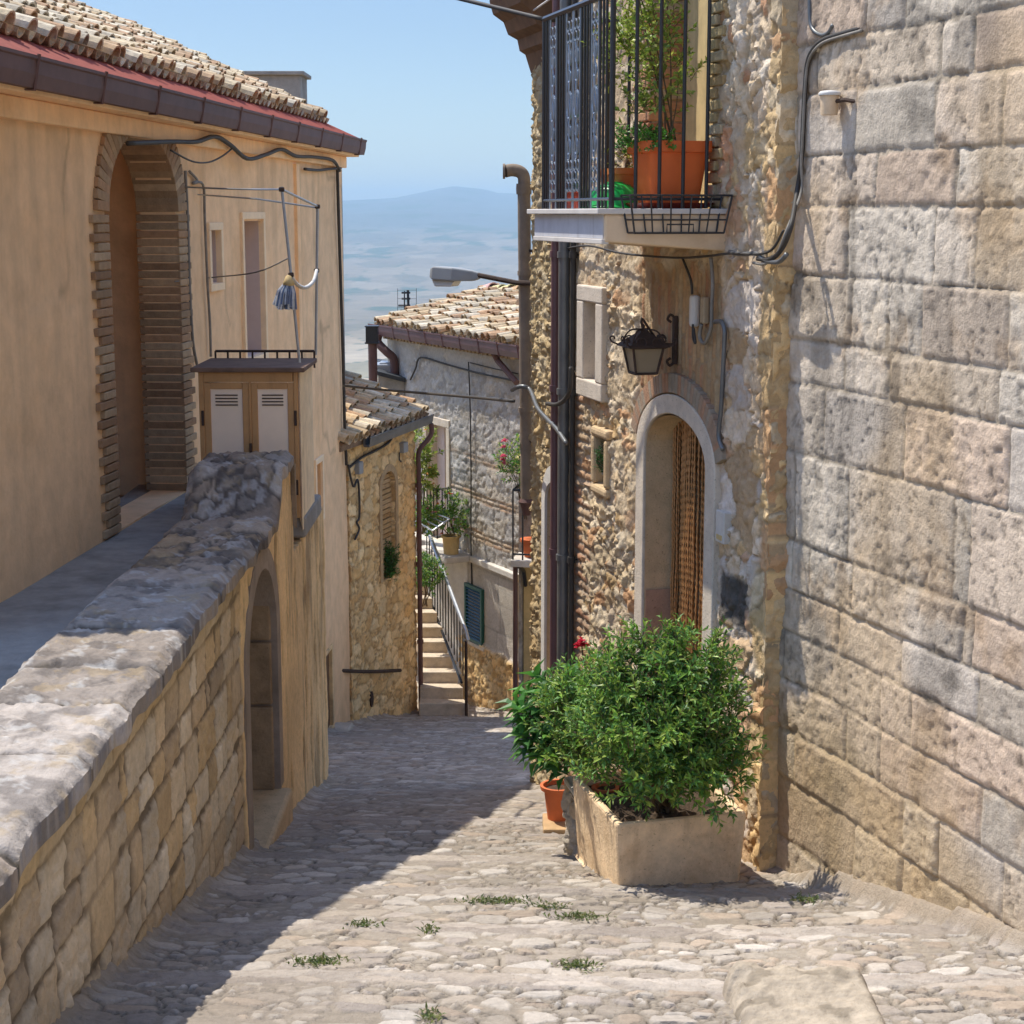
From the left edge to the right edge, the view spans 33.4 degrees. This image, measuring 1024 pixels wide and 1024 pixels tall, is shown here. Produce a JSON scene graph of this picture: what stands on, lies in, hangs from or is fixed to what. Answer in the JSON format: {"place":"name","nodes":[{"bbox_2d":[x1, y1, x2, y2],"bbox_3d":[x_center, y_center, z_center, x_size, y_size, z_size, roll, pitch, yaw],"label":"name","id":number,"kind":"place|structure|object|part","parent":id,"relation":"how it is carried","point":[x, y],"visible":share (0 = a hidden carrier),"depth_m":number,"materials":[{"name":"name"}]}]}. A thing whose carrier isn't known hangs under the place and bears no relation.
{"place":"outdoors","nodes":[
{"label":"outdoors","id":0,"kind":"place"},
{"bbox_2d":[0,484,185,688],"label":"terrace","id":1,"kind":"structure","parent":0,"point":[35,617],"depth_m":11.11,"materials":[{"name":"grey concrete"}]},
{"bbox_2d":[190,350,320,536],"bbox_3d":[-2.079,-0.596,14.142,0.895,1.456,1.285,0,10,0],"label":"cupboard","id":2,"kind":"object","parent":1,"relation":"on","point":[271,410],"visible":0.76,"depth_m":13.55,"materials":[{"name":"paint"}]},
{"bbox_3d":[-2.272,-0.488,13.583,0.375,1.086,0.059,0,10,0],"label":"door","id":3,"kind":"part","parent":2,"relation":"part of","materials":[{"name":"metal"}]},
{"bbox_2d":[77,0,533,200],"label":"sky","id":4,"kind":"structure","parent":0,"point":[439,92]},
{"bbox_2d":[293,703,546,818],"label":"street","id":5,"kind":"structure","parent":0,"point":[413,763],"depth_m":16.39,"materials":[{"name":"stone"}]},
{"bbox_2d":[415,556,468,715],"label":"staircase","id":6,"kind":"structure","parent":5,"relation":"on","point":[441,690],"depth_m":26.09,"materials":[{"name":"stone"}]},
{"bbox_2d":[415,551,448,606],"bbox_3d":[-1.300,1.018,26.483,0.677,0.897,0.714,0,10,0],"label":"step plant","id":7,"kind":"object","parent":6,"relation":"on","point":[426,575],"visible":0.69,"depth_m":26.42,"materials":[{"name":"green plant"}]},
{"bbox_2d":[426,529,469,715],"bbox_3d":[-1.069,1.624,26.657,0.140,2.485,2.998,-3,10,-15],"label":"stair railing","id":8,"kind":"object","parent":6,"relation":"on","point":[465,637],"visible":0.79,"depth_m":26.04,"materials":[{"name":"metal"}]},
{"bbox_2d":[342,186,532,379],"bbox_3d":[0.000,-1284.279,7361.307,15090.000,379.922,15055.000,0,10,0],"label":"terrain","id":9,"kind":"structure","parent":0,"point":[401,244],"depth_m":6000.30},
{"bbox_2d":[0,450,328,1023],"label":"boundary wall","id":10,"kind":"structure","parent":9,"relation":"on","point":[163,726],"depth_m":8.72,"materials":[{"name":"stone"}]},
{"bbox_2d":[0,0,366,731],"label":"plastered house","id":11,"kind":"structure","parent":9,"relation":"on","point":[98,400],"depth_m":14.46,"materials":[{"name":"beige paint"}]},
{"bbox_2d":[184,171,197,364],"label":"cable","id":12,"kind":"object","parent":11,"relation":"attached to","point":[189,285],"visible":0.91,"depth_m":14.81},
{"bbox_2d":[188,170,211,356],"bbox_3d":[-2.771,-2.189,15.187,0.024,1.657,0.551,1,10,5],"label":"cable","id":13,"kind":"object","parent":11,"relation":"attached to","point":[196,181],"visible":0.99,"depth_m":15.38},
{"bbox_2d":[206,222,224,291],"bbox_3d":[-2.867,-2.362,15.793,0.292,0.625,0.506,1,10,5],"label":"window","id":14,"kind":"structure","parent":11,"relation":"in","point":[215,240],"depth_m":15.93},
{"bbox_2d":[125,134,340,171],"bbox_3d":[-2.517,-3.594,17.077,0.042,0.199,8.828,1,10,5],"label":"cable","id":15,"kind":"object","parent":11,"relation":"attached to","point":[202,140],"visible":1,"depth_m":15.67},
{"bbox_2d":[170,149,231,163],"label":"cable","id":16,"kind":"object","parent":15,"relation":"hanging from","point":[187,159],"visible":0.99,"depth_m":14.84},
{"bbox_2d":[185,186,319,362],"bbox_3d":[-2.087,-2.025,14.362,0.948,1.424,2.168,-5,11,-26],"label":"clothes line","id":17,"kind":"object","parent":11,"relation":"attached to","point":[282,190],"visible":1,"depth_m":14.04,"materials":[{"name":"metal"}]},
{"bbox_2d":[174,258,287,281],"bbox_3d":[-2.509,-2.042,14.366,0.609,0.244,2.441,-4,11,-23],"label":"wire","id":18,"kind":"object","parent":17,"relation":"attached to","point":[248,273],"visible":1,"depth_m":13.92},
{"bbox_2d":[273,275,296,309],"bbox_3d":[-1.782,-1.721,13.385,0.194,0.276,0.146,0,10,0],"label":"mop","id":19,"kind":"object","parent":17,"relation":"hanging from","point":[285,297],"visible":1,"depth_m":13.35},
{"bbox_2d":[293,269,317,288],"bbox_3d":[-1.680,-1.892,13.921,0.052,0.146,1.092,1,10,4],"label":"rope","id":20,"kind":"object","parent":17,"relation":"attached to","point":[307,286],"visible":1,"depth_m":13.98,"materials":[{"name":"white plastic"}]},
{"bbox_2d":[239,212,268,357],"bbox_3d":[-2.745,-2.279,17.357,0.292,1.518,1.005,1,10,5],"label":"window","id":21,"kind":"structure","parent":11,"relation":"in","point":[252,233],"depth_m":17.73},
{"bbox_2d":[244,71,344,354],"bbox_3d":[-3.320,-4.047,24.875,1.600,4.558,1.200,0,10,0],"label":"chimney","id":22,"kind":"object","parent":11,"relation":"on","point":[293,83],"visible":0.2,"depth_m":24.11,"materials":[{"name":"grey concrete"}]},
{"bbox_2d":[314,454,324,518],"bbox_3d":[-2.379,-0.274,20.918,0.070,0.803,0.509,1,10,5],"label":"window","id":23,"kind":"structure","parent":11,"relation":"in","point":[319,459],"depth_m":21.05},
{"bbox_2d":[303,167,341,171],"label":"cable","id":24,"kind":"object","parent":11,"relation":"attached to","point":[319,170],"visible":0.88,"depth_m":20.44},
{"bbox_2d":[326,644,334,728],"bbox_3d":[-2.375,2.318,21.604,0.080,1.119,0.884,1,10,5],"label":"cellar door","id":25,"kind":"structure","parent":11,"relation":"in","point":[329,652],"depth_m":21.96,"materials":[{"name":"brown wood"}]},
{"bbox_2d":[336,170,347,465],"bbox_3d":[-2.206,-2.539,22.130,0.040,3.952,0.346,1,10,5],"label":"cable","id":26,"kind":"object","parent":11,"relation":"attached to","point":[341,305],"visible":0.92,"depth_m":22.07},
{"bbox_2d":[343,385,514,402],"bbox_3d":[-0.905,-1.282,18.116,0.388,0.687,8.186,-3,10,-15],"label":"cable","id":27,"kind":"object","parent":11,"relation":"attached to","point":[450,395],"visible":1,"depth_m":18.18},
{"bbox_2d":[338,370,433,720],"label":"stone house","id":28,"kind":"structure","parent":9,"relation":"on","point":[382,623],"depth_m":24.45,"materials":[{"name":"stone"}]},
{"bbox_2d":[347,464,360,539],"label":"cable","id":29,"kind":"object","parent":28,"relation":"attached to","point":[359,499],"visible":1,"depth_m":23.18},
{"bbox_2d":[354,461,362,474],"bbox_3d":[-2.086,-0.600,23.155,0.100,0.166,0.150,3,10,16],"label":"meter box","id":30,"kind":"object","parent":28,"relation":"attached to","point":[358,469],"visible":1,"depth_m":23.09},
{"bbox_2d":[349,438,392,467],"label":"cable","id":31,"kind":"object","parent":28,"relation":"attached to","point":[369,453],"visible":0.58,"depth_m":23.52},
{"bbox_2d":[342,669,401,672],"bbox_3d":[-1.997,2.203,23.778,0.056,0.721,2.569,3,10,16],"label":"handrail","id":32,"kind":"object","parent":28,"relation":"attached to","point":[370,671],"visible":0.85,"depth_m":23.83,"materials":[{"name":"metal"}]},
{"bbox_2d":[370,691,373,706],"bbox_3d":[-1.980,2.646,24.140,0.035,0.230,0.110,3,10,16],"label":"wall vent","id":33,"kind":"object","parent":28,"relation":"attached to","point":[371,699],"depth_m":24.11,"materials":[{"name":"metal"}]},
{"bbox_2d":[377,464,398,582],"bbox_3d":[-1.870,0.130,24.514,0.240,1.658,0.758,3,10,16],"label":"bricked window","id":34,"kind":"structure","parent":28,"relation":"in","point":[385,522],"depth_m":24.53,"materials":[{"name":"brick"}]},
{"bbox_2d":[383,539,400,580],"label":"fern","id":35,"kind":"object","parent":28,"relation":"on","point":[389,568],"depth_m":24.60,"materials":[{"name":"green plant"}]},
{"bbox_2d":[399,441,407,452],"bbox_3d":[-1.586,-0.943,24.846,0.100,0.151,0.187,3,10,16],"label":"meter box","id":36,"kind":"object","parent":28,"relation":"attached to","point":[403,446],"visible":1,"depth_m":24.77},
{"bbox_2d":[377,359,404,395],"bbox_3d":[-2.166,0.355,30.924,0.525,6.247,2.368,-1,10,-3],"label":"shed","id":37,"kind":"structure","parent":9,"relation":"on","point":[387,379],"depth_m":29.36,"materials":[{"name":"grey concrete"}]},
{"bbox_2d":[368,282,532,710],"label":"grey house","id":38,"kind":"structure","parent":9,"relation":"on","point":[478,325],"depth_m":27.25,"materials":[{"name":"stone"}]},
{"bbox_2d":[364,325,379,381],"bbox_3d":[-2.330,-2.263,28.537,0.230,1.703,0.230,0,10,0],"label":"flue","id":39,"kind":"object","parent":38,"relation":"on","point":[372,338],"visible":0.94,"depth_m":28.41,"materials":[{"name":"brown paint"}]},
{"bbox_2d":[397,288,416,310],"bbox_3d":[-1.925,-3.524,31.344,0.359,1.154,0.088,0,10,0],"label":"antenna","id":40,"kind":"object","parent":38,"relation":"on","point":[407,298],"visible":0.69,"depth_m":31.28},
{"bbox_2d":[416,485,449,538],"bbox_3d":[-1.268,0.057,27.520,0.593,0.933,1.621,0,10,0],"label":"landing railing","id":41,"kind":"object","parent":38,"relation":"on","point":[437,527],"visible":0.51,"depth_m":27.39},
{"bbox_2d":[415,496,440,533],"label":"rack plant","id":42,"kind":"object","parent":41,"relation":"on","point":[426,513],"visible":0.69,"depth_m":27.04,"materials":[{"name":"green plant"}]},
{"bbox_2d":[413,425,443,550],"bbox_3d":[-1.476,-0.424,27.326,0.815,2.160,0.730,-8,13,-40],"label":"climbing plant","id":43,"kind":"object","parent":41,"relation":"attached to","point":[429,471],"visible":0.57,"depth_m":27.21,"materials":[{"name":"green plant"}]},
{"bbox_2d":[423,415,450,541],"bbox_3d":[-1.141,-0.552,28.539,0.295,2.088,1.045,-5,11,-27],"label":"landing door","id":44,"kind":"structure","parent":38,"relation":"in","point":[444,441],"depth_m":28.68,"materials":[{"name":"stone"}]},
{"bbox_2d":[424,484,469,537],"bbox_3d":[-1.066,-0.024,27.472,0.976,0.901,0.813,7,12,34],"label":"geranium bush","id":45,"kind":"object","parent":38,"relation":"on","point":[445,512],"visible":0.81,"depth_m":27.39,"materials":[{"name":"green plant"}]},
{"bbox_2d":[441,533,460,554],"bbox_3d":[-0.985,0.524,27.567,0.332,0.300,0.329,0,10,0],"label":"flower pot","id":46,"kind":"object","parent":38,"relation":"on","point":[451,544],"visible":0.99,"depth_m":27.47,"materials":[{"name":"ceramic"}]},
{"bbox_2d":[410,357,510,380],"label":"cable","id":47,"kind":"object","parent":38,"relation":"attached to","point":[503,378],"visible":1,"depth_m":27.35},
{"bbox_2d":[468,362,471,584],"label":"cable","id":48,"kind":"object","parent":38,"relation":"attached to","point":[470,478],"visible":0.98,"depth_m":27.22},
{"bbox_2d":[470,362,518,373],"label":"cable","id":49,"kind":"object","parent":38,"relation":"attached to","point":[491,367],"visible":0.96,"depth_m":26.27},
{"bbox_2d":[510,456,532,716],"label":"gate house","id":50,"kind":"structure","parent":9,"relation":"on","point":[520,561],"depth_m":24.91,"materials":[{"name":"stone"}]},
{"bbox_2d":[491,433,526,519],"bbox_3d":[0.055,-0.501,24.281,0.736,1.271,0.679,8,13,38],"label":"oleander","id":51,"kind":"object","parent":50,"relation":"on","point":[504,461],"visible":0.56,"depth_m":24.17,"materials":[{"name":"green plant"}]},
{"bbox_2d":[520,536,531,557],"bbox_3d":[0.279,0.507,24.379,0.330,0.260,0.322,0,10,0],"label":"flower pot","id":52,"kind":"object","parent":50,"relation":"on","point":[527,544],"visible":0.42,"depth_m":24.28,"materials":[{"name":"ceramic"}]},
{"bbox_2d":[490,0,798,871],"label":"rubble house","id":53,"kind":"structure","parent":9,"relation":"on","point":[630,532],"depth_m":11.03,"materials":[{"name":"stone"}]},
{"bbox_2d":[430,266,530,286],"bbox_3d":[-0.209,-2.058,14.934,1.042,0.175,0.237,4,11,21],"label":"street lamp","id":54,"kind":"object","parent":53,"relation":"attached to","point":[444,276],"visible":0.98,"depth_m":14.94,"materials":[{"name":"metal"}]},
{"bbox_2d":[458,0,542,20],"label":"wire","id":55,"kind":"object","parent":53,"relation":"attached to","point":[508,10],"visible":1,"depth_m":11.74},
{"bbox_2d":[503,164,532,515],"bbox_3d":[0.090,-1.474,14.872,0.340,3.064,0.240,0,10,0],"label":"vent pipe","id":56,"kind":"object","parent":53,"relation":"attached to","point":[523,192],"visible":0.93,"depth_m":14.85,"materials":[{"name":"metal"}]},
{"bbox_2d":[510,384,568,445],"bbox_3d":[0.264,-0.829,14.223,0.139,0.354,1.593,-3,10,-16],"label":"cable","id":57,"kind":"object","parent":53,"relation":"attached to","point":[545,417],"visible":1,"depth_m":14.17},
{"bbox_2d":[533,0,549,10],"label":"wire","id":58,"kind":"object","parent":53,"relation":"attached to","point":[540,5],"visible":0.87,"depth_m":13.26,"materials":[{"name":"white plastic"}]},
{"bbox_2d":[541,466,549,676],"bbox_3d":[0.508,0.561,14.369,0.350,1.929,0.699,-3,10,-14],"label":"narrow doorway","id":59,"kind":"structure","parent":53,"relation":"in","point":[545,495],"depth_m":14.58,"materials":[{"name":"beige stone"}]},
{"bbox_2d":[545,367,572,406],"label":"cable","id":60,"kind":"object","parent":53,"relation":"attached to","point":[566,396],"visible":1,"depth_m":13.22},
{"bbox_2d":[554,113,596,158],"bbox_3d":[0.424,-2.455,11.211,0.192,0.319,0.394,-3,10,-14],"label":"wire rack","id":61,"kind":"object","parent":53,"relation":"attached to","point":[574,134],"visible":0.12,"depth_m":11.09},
{"bbox_2d":[567,191,589,208],"bbox_3d":[0.467,-2.073,11.312,0.210,0.120,0.587,-3,10,-14],"label":"plant tray","id":62,"kind":"object","parent":53,"relation":"on","point":[575,202],"visible":0.09,"depth_m":11.24,"materials":[{"name":"red plastic"}]},
{"bbox_2d":[576,284,610,402],"bbox_3d":[0.749,-1.296,13.025,0.350,0.854,0.648,-3,10,-14],"label":"window","id":63,"kind":"structure","parent":53,"relation":"in","point":[593,330],"depth_m":13.04,"materials":[{"name":"stone"}]},
{"bbox_2d":[592,182,637,207],"bbox_3d":[0.647,-2.003,10.785,0.420,0.163,0.420,0,10,0],"label":"plastic bowl","id":64,"kind":"object","parent":53,"relation":"on","point":[620,188],"visible":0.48,"depth_m":10.66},
{"bbox_2d":[607,168,633,187],"bbox_3d":[0.762,-2.079,10.970,0.339,0.250,0.402,-3,10,-14],"label":"planter box","id":65,"kind":"object","parent":53,"relation":"on","point":[625,175],"visible":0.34,"depth_m":10.76,"materials":[{"name":"orange ceramic"}]},
{"bbox_2d":[604,136,640,167],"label":"seedling","id":66,"kind":"object","parent":65,"relation":"in","point":[628,159],"visible":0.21,"depth_m":10.94,"materials":[{"name":"green plant"}]},
{"bbox_2d":[609,313,677,374],"bbox_3d":[0.887,-1.108,11.247,0.404,0.398,0.359,-3,10,-15],"label":"wall lantern","id":67,"kind":"object","parent":53,"relation":"attached to","point":[643,347],"depth_m":11.19,"materials":[{"name":"metal"}]},
{"bbox_2d":[625,203,713,208],"bbox_3d":[0.967,-1.896,10.563,0.471,0.033,0.471,-3,10,-14],"label":"saucer","id":68,"kind":"object","parent":53,"relation":"on","point":[674,205],"visible":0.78,"depth_m":10.36,"materials":[{"name":"orange plastic"}]},
{"bbox_2d":[627,140,711,202],"bbox_3d":[0.967,-2.078,10.531,0.434,0.400,0.434,-3,10,-14],"label":"planter box","id":69,"kind":"object","parent":68,"relation":"on","point":[671,168],"visible":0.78,"depth_m":10.36,"materials":[{"name":"ceramic"}]},
{"bbox_2d":[581,0,706,140],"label":"rose bush","id":70,"kind":"object","parent":69,"relation":"in","point":[628,32],"visible":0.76,"depth_m":10.44,"materials":[{"name":"green plant"}]},
{"bbox_2d":[615,120,681,153],"bbox_3d":[0.820,-2.293,10.450,0.364,0.220,0.598,-6,11,-30],"label":"herb","id":71,"kind":"object","parent":69,"relation":"in","point":[647,134],"visible":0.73,"depth_m":10.39,"materials":[{"name":"green plant"}]},
{"bbox_2d":[567,229,784,258],"bbox_3d":[0.950,-1.811,11.452,0.016,0.206,4.309,-3,10,-14],"label":"cable","id":72,"kind":"object","parent":53,"relation":"attached to","point":[729,253],"visible":1,"depth_m":10.75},
{"bbox_2d":[620,194,732,233],"bbox_3d":[0.981,-1.775,10.173,0.652,0.232,0.182,-3,10,-14],"label":"wire rack","id":73,"kind":"object","parent":53,"relation":"attached to","point":[671,196],"visible":1,"depth_m":10.13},
{"bbox_2d":[638,0,727,208],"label":"balcony door","id":74,"kind":"structure","parent":53,"relation":"in","point":[696,116],"depth_m":11.24,"materials":[{"name":"wood"}]},
{"bbox_2d":[682,259,692,294],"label":"cable","id":75,"kind":"object","parent":53,"relation":"attached to","point":[689,275],"visible":1,"depth_m":10.84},
{"bbox_2d":[689,295,699,326],"bbox_3d":[1.160,-1.278,10.848,0.060,0.204,0.070,-3,10,-14],"label":"meter box","id":76,"kind":"object","parent":53,"relation":"attached to","point":[694,308],"visible":1,"depth_m":10.82,"materials":[{"name":"white plastic"}]},
{"bbox_2d":[692,324,696,343],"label":"cable","id":77,"kind":"object","parent":53,"relation":"attached to","point":[694,336],"visible":1,"depth_m":10.78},
{"bbox_2d":[700,297,708,323],"bbox_3d":[1.208,-1.265,10.704,0.040,0.167,0.070,-3,10,-14],"label":"meter box","id":78,"kind":"object","parent":53,"relation":"attached to","point":[704,310],"visible":1,"depth_m":10.68,"materials":[{"name":"beige plastic"}]},
{"bbox_2d":[698,257,713,344],"bbox_3d":[1.208,-1.310,10.614,0.026,0.548,0.230,-3,10,-14],"label":"conduit","id":79,"kind":"object","parent":53,"relation":"attached to","point":[706,340],"visible":1,"depth_m":10.53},
{"bbox_2d":[713,319,726,450],"bbox_3d":[1.270,-0.780,10.465,0.030,0.801,0.181,-3,10,-14],"label":"conduit","id":80,"kind":"object","parent":53,"relation":"attached to","point":[722,375],"visible":1,"depth_m":10.40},
{"bbox_2d":[715,509,731,544],"bbox_3d":[1.307,0.092,10.555,0.060,0.198,0.144,-3,10,-14],"label":"entry plate","id":81,"kind":"object","parent":53,"relation":"attached to","point":[723,522],"visible":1,"depth_m":10.50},
{"bbox_2d":[728,250,788,264],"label":"cable","id":82,"kind":"object","parent":53,"relation":"attached to","point":[785,255],"visible":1,"depth_m":9.57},
{"bbox_2d":[776,0,1023,931],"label":"ashlar house","id":83,"kind":"structure","parent":9,"relation":"on","point":[900,762],"depth_m":8.60,"materials":[{"name":"stone"}]},
{"bbox_2d":[752,29,862,265],"bbox_3d":[1.581,-1.952,9.303,0.179,1.227,0.948,-3,10,-17],"label":"cable","id":84,"kind":"object","parent":83,"relation":"attached to","point":[804,104],"visible":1,"depth_m":9.39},
{"bbox_2d":[756,27,859,261],"bbox_3d":[1.589,-1.968,9.280,0.199,1.227,0.870,-3,10,-18],"label":"cable","id":85,"kind":"object","parent":83,"relation":"attached to","point":[777,254],"visible":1,"depth_m":9.40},
{"bbox_2d":[807,0,833,36],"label":"cable","id":86,"kind":"object","parent":83,"relation":"attached to","point":[815,31],"visible":1,"depth_m":9.27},
{"bbox_2d":[818,90,854,114],"bbox_3d":[1.722,-2.164,9.014,0.218,0.129,0.121,5,11,25],"label":"wall fitting","id":87,"kind":"object","parent":83,"relation":"attached to","point":[830,100],"depth_m":8.99,"materials":[{"name":"paint"}]},
{"bbox_2d":[415,532,467,686],"bbox_3d":[-1.529,2.013,29.076,2.854,3.210,0.849,8,13,40],"label":"landing","id":88,"kind":"object","parent":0,"point":[457,576],"visible":0.16,"depth_m":28.14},
{"bbox_2d":[206,816,843,891],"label":"street","id":89,"kind":"structure","parent":0,"point":[447,853],"depth_m":10.59,"materials":[{"name":"stone"}]},
{"bbox_2d":[542,813,565,833],"bbox_3d":[0.331,2.257,12.212,0.220,0.095,0.340,0,10,0],"label":"brick","id":90,"kind":"object","parent":89,"relation":"on","point":[548,825],"visible":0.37,"depth_m":12.10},
{"bbox_2d":[540,779,565,821],"bbox_3d":[0.331,2.076,12.241,0.262,0.250,0.259,0,10,0],"label":"flower pot","id":91,"kind":"object","parent":90,"relation":"on","point":[553,796],"visible":0.6,"depth_m":12.18,"materials":[{"name":"ceramic"}]},
{"bbox_2d":[495,658,588,790],"bbox_3d":[0.217,1.366,10.983,0.678,0.770,0.822,0,10,0],"label":"leafy plant","id":92,"kind":"object","parent":91,"relation":"in","point":[520,704],"visible":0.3,"depth_m":10.89,"materials":[{"name":"green plant"}]},
{"bbox_2d":[561,776,582,855],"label":"wall","id":93,"kind":"structure","parent":89,"relation":"on","point":[569,839],"depth_m":11.00,"materials":[{"name":"stone"}]},
{"bbox_2d":[573,771,745,886],"bbox_3d":[0.871,1.944,10.306,0.798,0.515,0.898,-3,10,-14],"label":"planter","id":94,"kind":"object","parent":89,"relation":"on","point":[619,843],"visible":0.59,"depth_m":9.93,"materials":[{"name":"concrete"}]},
{"bbox_2d":[591,782,618,793],"bbox_3d":[0.575,1.752,10.526,0.172,0.120,0.170,0,10,0],"label":"flower pot","id":95,"kind":"object","parent":94,"relation":"in","point":[595,786],"visible":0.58,"depth_m":10.48,"materials":[{"name":"ceramic"}]},
{"bbox_2d":[518,612,769,833],"bbox_3d":[0.609,1.156,9.986,1.131,1.297,1.954,-7,12,-36],"label":"shrub","id":96,"kind":"object","parent":94,"relation":"in","point":[688,743],"visible":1,"depth_m":9.56,"materials":[{"name":"green plant"}]},
{"bbox_2d":[574,636,590,664],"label":"geranium","id":97,"kind":"object","parent":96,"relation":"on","point":[580,643],"visible":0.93,"depth_m":10.91,"materials":[{"name":"red plant"}]},
{"bbox_2d":[52,873,1023,1023],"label":"street","id":98,"kind":"structure","parent":0,"point":[207,952],"depth_m":7.76,"materials":[{"name":"stone"}]},
{"bbox_2d":[285,951,360,968],"bbox_3d":[-0.861,1.994,7.609,0.333,0.077,0.270,8,13,40],"label":"weed","id":99,"kind":"object","parent":98,"relation":"on","point":[319,959],"visible":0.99,"depth_m":7.59,"materials":[{"name":"green plant"}]},
{"bbox_2d":[342,917,388,928],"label":"weed","id":100,"kind":"object","parent":98,"relation":"on","point":[363,923],"visible":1,"depth_m":8.37,"materials":[{"name":"green plant"}]},
{"bbox_2d":[414,920,439,936],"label":"weed","id":101,"kind":"object","parent":98,"relation":"on","point":[428,927],"visible":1,"depth_m":8.27,"materials":[{"name":"green plant"}]},
{"bbox_2d":[414,1002,445,1023],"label":"weed","id":102,"kind":"object","parent":98,"relation":"on","point":[428,1016],"visible":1,"depth_m":6.56,"materials":[{"name":"green plant"}]},
{"bbox_2d":[454,894,540,906],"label":"weed","id":103,"kind":"object","parent":98,"relation":"on","point":[502,899],"visible":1,"depth_m":9.15,"materials":[{"name":"green plant"}]},
{"bbox_2d":[524,900,572,910],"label":"weed","id":104,"kind":"object","parent":98,"relation":"on","point":[554,904],"visible":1,"depth_m":9.01,"materials":[{"name":"green plant"}]},
{"bbox_2d":[546,957,605,973],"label":"weed","id":105,"kind":"object","parent":98,"relation":"on","point":[575,963],"visible":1,"depth_m":7.56,"materials":[{"name":"green plant"}]},
{"bbox_2d":[542,910,615,921],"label":"weed","id":106,"kind":"object","parent":98,"relation":"on","point":[581,915],"visible":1,"depth_m":8.76,"materials":[{"name":"green plant"}]},
{"bbox_2d":[722,961,885,1023],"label":"kerb stone","id":107,"kind":"object","parent":98,"relation":"on","point":[753,992],"visible":0.98,"depth_m":6.70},
{"bbox_2d":[789,891,822,905],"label":"weed","id":108,"kind":"object","parent":98,"relation":"on","point":[801,898],"visible":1,"depth_m":9.20,"materials":[{"name":"green plant"}]},
{"bbox_3d":[0.743,-0.266,12.966,0.132,0.100,0.131,0,10,0],"label":"flower pot","id":109,"kind":"object","parent":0,"visible":0},
{"bbox_2d":[593,441,603,471],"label":"niche plant","id":110,"kind":"object","parent":109,"relation":"in","point":[600,459],"visible":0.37,"depth_m":12.93,"materials":[{"name":"green plant"}]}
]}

